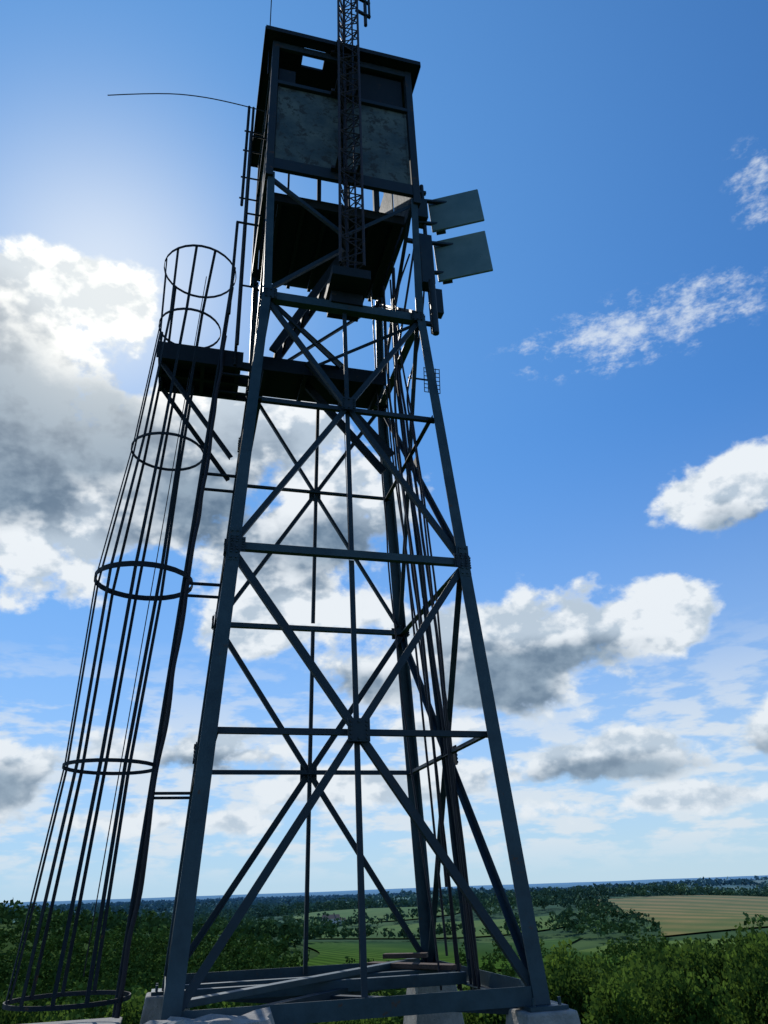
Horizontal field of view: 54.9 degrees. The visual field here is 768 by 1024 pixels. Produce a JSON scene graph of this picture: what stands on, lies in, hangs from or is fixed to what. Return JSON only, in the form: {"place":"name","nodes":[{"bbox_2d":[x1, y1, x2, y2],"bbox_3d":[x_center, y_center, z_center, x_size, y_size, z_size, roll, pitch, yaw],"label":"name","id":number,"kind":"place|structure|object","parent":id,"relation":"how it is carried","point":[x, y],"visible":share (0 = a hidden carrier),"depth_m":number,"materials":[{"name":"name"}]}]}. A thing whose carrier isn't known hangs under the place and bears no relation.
{"place":"outdoors","nodes":[
{"label":"outdoors","id":0,"kind":"place"},
{"bbox_2d":[293,907,459,922],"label":"meadow","id":1,"kind":"structure","parent":0,"point":[373,912],"depth_m":898.89,"materials":[{"name":"green plant"}]},
{"bbox_2d":[0,875,767,1015],"bbox_3d":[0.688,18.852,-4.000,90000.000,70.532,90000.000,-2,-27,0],"label":"ground","id":2,"kind":"structure","parent":0,"point":[588,939],"depth_m":662.09,"materials":[{"name":"green plant"}]},
{"bbox_2d":[0,986,74,1023],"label":"deciduous tree","id":3,"kind":"object","parent":2,"relation":"on","point":[8,1017],"visible":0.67,"depth_m":49.67,"materials":[{"name":"green plant"}]},
{"bbox_2d":[104,990,146,1023],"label":"deciduous tree","id":4,"kind":"object","parent":2,"relation":"on","point":[128,1012],"visible":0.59,"depth_m":47.91,"materials":[{"name":"green plant"}]},
{"bbox_2d":[145,1007,274,1023],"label":"rock outcrop","id":5,"kind":"object","parent":2,"relation":"on","point":[261,1016],"visible":1,"depth_m":4.94,"materials":[{"name":"stone"}]},
{"bbox_2d":[215,1002,235,1008],"bbox_3d":[-11.302,41.639,47.398,5.662,17.568,5.535,-23,-34,35],"label":"deciduous tree","id":6,"kind":"object","parent":2,"relation":"on","point":[224,1003],"visible":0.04,"depth_m":51.09,"materials":[{"name":"green plant"}]},
{"bbox_2d":[28,985,580,1023],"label":"concrete footing","id":7,"kind":"object","parent":2,"relation":"on","point":[152,1007],"visible":0.42,"depth_m":7.24,"materials":[{"name":"grey concrete"}]},
{"bbox_2d":[151,25,568,1023],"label":"fire lookout tower","id":8,"kind":"structure","parent":7,"relation":"on","point":[295,237],"depth_m":8.62,"materials":[{"name":"metal"}]},
{"bbox_2d":[2,244,254,1017],"bbox_3d":[-2.234,0.402,8.311,2.276,8.779,1.513,-16,-30,25],"label":"caged ladder","id":9,"kind":"object","parent":8,"relation":"attached to","point":[119,992],"visible":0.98,"depth_m":7.67,"materials":[{"name":"metal"}]},
{"bbox_2d":[108,93,263,111],"bbox_3d":[-3.185,-6.598,11.890,2.516,0.328,0.073,0,-27,-3],"label":"whip antenna","id":10,"kind":"object","parent":8,"relation":"attached to","point":[183,94],"visible":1,"depth_m":11.91,"materials":[{"name":"black metal"}]},
{"bbox_2d":[267,0,271,73],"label":"whip antenna","id":11,"kind":"object","parent":8,"relation":"attached to","point":[269,48],"visible":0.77,"depth_m":11.21,"materials":[{"name":"black metal"}]},
{"bbox_2d":[324,0,370,321],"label":"lattice antenna mast","id":12,"kind":"object","parent":8,"relation":"attached to","point":[347,284],"visible":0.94,"depth_m":9.91,"materials":[{"name":"metal"}]},
{"bbox_2d":[344,252,480,990],"bbox_3d":[0.358,0.472,9.048,0.836,9.154,1.656,21,-35,-37],"label":"coaxial cable bundle","id":13,"kind":"object","parent":8,"relation":"attached to","point":[467,907],"visible":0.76,"depth_m":8.45,"materials":[{"name":"black rubber"}]},
{"bbox_2d":[408,367,440,393],"bbox_3d":[0.545,-1.794,10.021,0.447,0.389,0.060,5,-28,-14],"label":"grid antenna","id":14,"kind":"object","parent":8,"relation":"attached to","point":[424,379],"visible":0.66,"depth_m":10.03,"materials":[{"name":"metal"}]},
{"bbox_2d":[407,184,443,335],"bbox_3d":[0.580,-3.611,10.306,0.405,3.150,0.404,5,-28,-14],"label":"antenna mount pipe","id":15,"kind":"object","parent":8,"relation":"attached to","point":[436,307],"visible":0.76,"depth_m":10.04,"materials":[{"name":"metal"}]},
{"bbox_2d":[418,189,483,234],"bbox_3d":[0.924,-4.433,10.914,1.033,0.805,0.268,-3,-27,1],"label":"panel antenna","id":16,"kind":"object","parent":15,"relation":"attached to","point":[455,211],"visible":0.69,"depth_m":10.85,"materials":[{"name":"metal"}]},
{"bbox_2d":[432,231,492,284],"bbox_3d":[0.967,-3.623,10.508,1.061,0.905,0.274,-3,-27,1],"label":"panel antenna","id":17,"kind":"object","parent":15,"relation":"attached to","point":[462,256],"visible":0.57,"depth_m":10.46,"materials":[{"name":"metal"}]},
{"bbox_2d":[322,913,345,924],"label":"farmhouse","id":18,"kind":"object","parent":2,"relation":"on","point":[333,916],"visible":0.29,"depth_m":814.42,"materials":[{"name":"white"}]},
{"bbox_2d":[318,992,401,1023],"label":"deciduous tree","id":19,"kind":"object","parent":2,"relation":"on","point":[384,1020],"visible":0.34,"depth_m":50.36,"materials":[{"name":"green plant"}]},
{"bbox_2d":[0,875,767,953],"bbox_3d":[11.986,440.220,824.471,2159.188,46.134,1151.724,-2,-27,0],"label":"distant forest","id":20,"kind":"object","parent":2,"relation":"on","point":[288,930],"visible":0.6,"depth_m":642.59,"materials":[{"name":"green plant"}]},
{"bbox_2d":[0,922,767,1023],"bbox_3d":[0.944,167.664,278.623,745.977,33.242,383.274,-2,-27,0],"label":"trees","id":21,"kind":"object","parent":2,"relation":"on","point":[152,969],"visible":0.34,"depth_m":339.49,"materials":[{"name":"green plant"}]},
{"bbox_2d":[310,1013,505,1023],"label":"forest","id":22,"kind":"object","parent":2,"relation":"on","point":[393,1020],"visible":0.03,"depth_m":153.61,"materials":[{"name":"green plant"}]},
{"bbox_2d":[462,1012,473,1023],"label":"deciduous tree","id":23,"kind":"object","parent":2,"relation":"on","point":[470,1020],"visible":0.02,"depth_m":48.61,"materials":[{"name":"green plant"}]},
{"bbox_2d":[462,986,505,1023],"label":"deciduous tree","id":24,"kind":"object","parent":2,"relation":"on","point":[481,1018],"visible":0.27,"depth_m":48.58,"materials":[{"name":"green plant"}]},
{"bbox_2d":[544,957,602,1023],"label":"deciduous tree","id":25,"kind":"object","parent":2,"relation":"on","point":[568,991],"visible":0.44,"depth_m":45.48,"materials":[{"name":"green plant"}]},
{"bbox_2d":[543,939,621,1014],"bbox_3d":[13.715,39.958,48.722,7.957,20.877,7.778,16,-32,-32],"label":"deciduous tree","id":26,"kind":"object","parent":2,"relation":"on","point":[555,957],"visible":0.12,"depth_m":52.09,"materials":[{"name":"green plant"}]},
{"bbox_2d":[582,970,673,1023],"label":"deciduous tree","id":27,"kind":"object","parent":2,"relation":"on","point":[617,1008],"visible":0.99,"depth_m":36.77,"materials":[{"name":"green plant"}]},
{"bbox_2d":[580,951,687,1023],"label":"deciduous tree","id":28,"kind":"object","parent":2,"relation":"on","point":[641,974],"visible":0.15,"depth_m":45.99,"materials":[{"name":"green plant"}]},
{"bbox_2d":[638,937,724,1003],"bbox_3d":[20.818,41.355,50.295,7.766,21.538,7.606,-1,-27,-2],"label":"deciduous tree","id":29,"kind":"object","parent":2,"relation":"on","point":[701,945],"visible":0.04,"depth_m":53.93,"materials":[{"name":"green plant"}]},
{"bbox_2d":[634,943,729,1009],"bbox_3d":[19.057,37.463,44.915,6.579,19.449,7.367,-6,-27,8],"label":"deciduous tree","id":30,"kind":"object","parent":2,"relation":"on","point":[682,960],"visible":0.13,"depth_m":47.72,"materials":[{"name":"green plant"}]},
{"bbox_2d":[645,964,745,1023],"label":"deciduous tree","id":31,"kind":"object","parent":2,"relation":"on","point":[674,998],"visible":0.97,"depth_m":37.24,"materials":[{"name":"green plant"}]},
{"bbox_2d":[687,919,767,1007],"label":"deciduous tree","id":32,"kind":"object","parent":2,"relation":"on","point":[718,965],"visible":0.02,"depth_m":53.55,"materials":[{"name":"green plant"}]},
{"bbox_2d":[721,932,767,1023],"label":"deciduous tree","id":33,"kind":"object","parent":2,"relation":"on","point":[759,959],"visible":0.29,"depth_m":45.34,"materials":[{"name":"green plant"}]},
{"bbox_2d":[726,953,767,1023],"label":"deciduous tree","id":34,"kind":"object","parent":2,"relation":"on","point":[756,990],"visible":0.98,"depth_m":38.06,"materials":[{"name":"green plant"}]},
{"bbox_2d":[730,925,767,984],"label":"deciduous tree","id":35,"kind":"object","parent":2,"relation":"on","point":[761,935],"visible":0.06,"depth_m":48.69,"materials":[{"name":"green plant"}]},
{"bbox_2d":[0,0,767,902],"label":"sky","id":36,"kind":"structure","parent":0,"point":[603,397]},
{"bbox_2d":[311,913,577,937],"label":"meadow","id":37,"kind":"structure","parent":0,"point":[478,925],"depth_m":706.46,"materials":[{"name":"green plant"}]},
{"bbox_2d":[297,936,622,968],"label":"crop field","id":38,"kind":"structure","parent":0,"point":[333,953],"depth_m":499.39,"materials":[{"name":"green plant"}]},
{"bbox_2d":[577,938,744,955],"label":"meadow","id":39,"kind":"structure","parent":0,"point":[714,941],"depth_m":516.85,"materials":[{"name":"green plant"}]},
{"bbox_2d":[589,895,767,935],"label":"hay field","id":40,"kind":"structure","parent":0,"point":[678,914],"depth_m":741.75,"materials":[{"name":"plant"}]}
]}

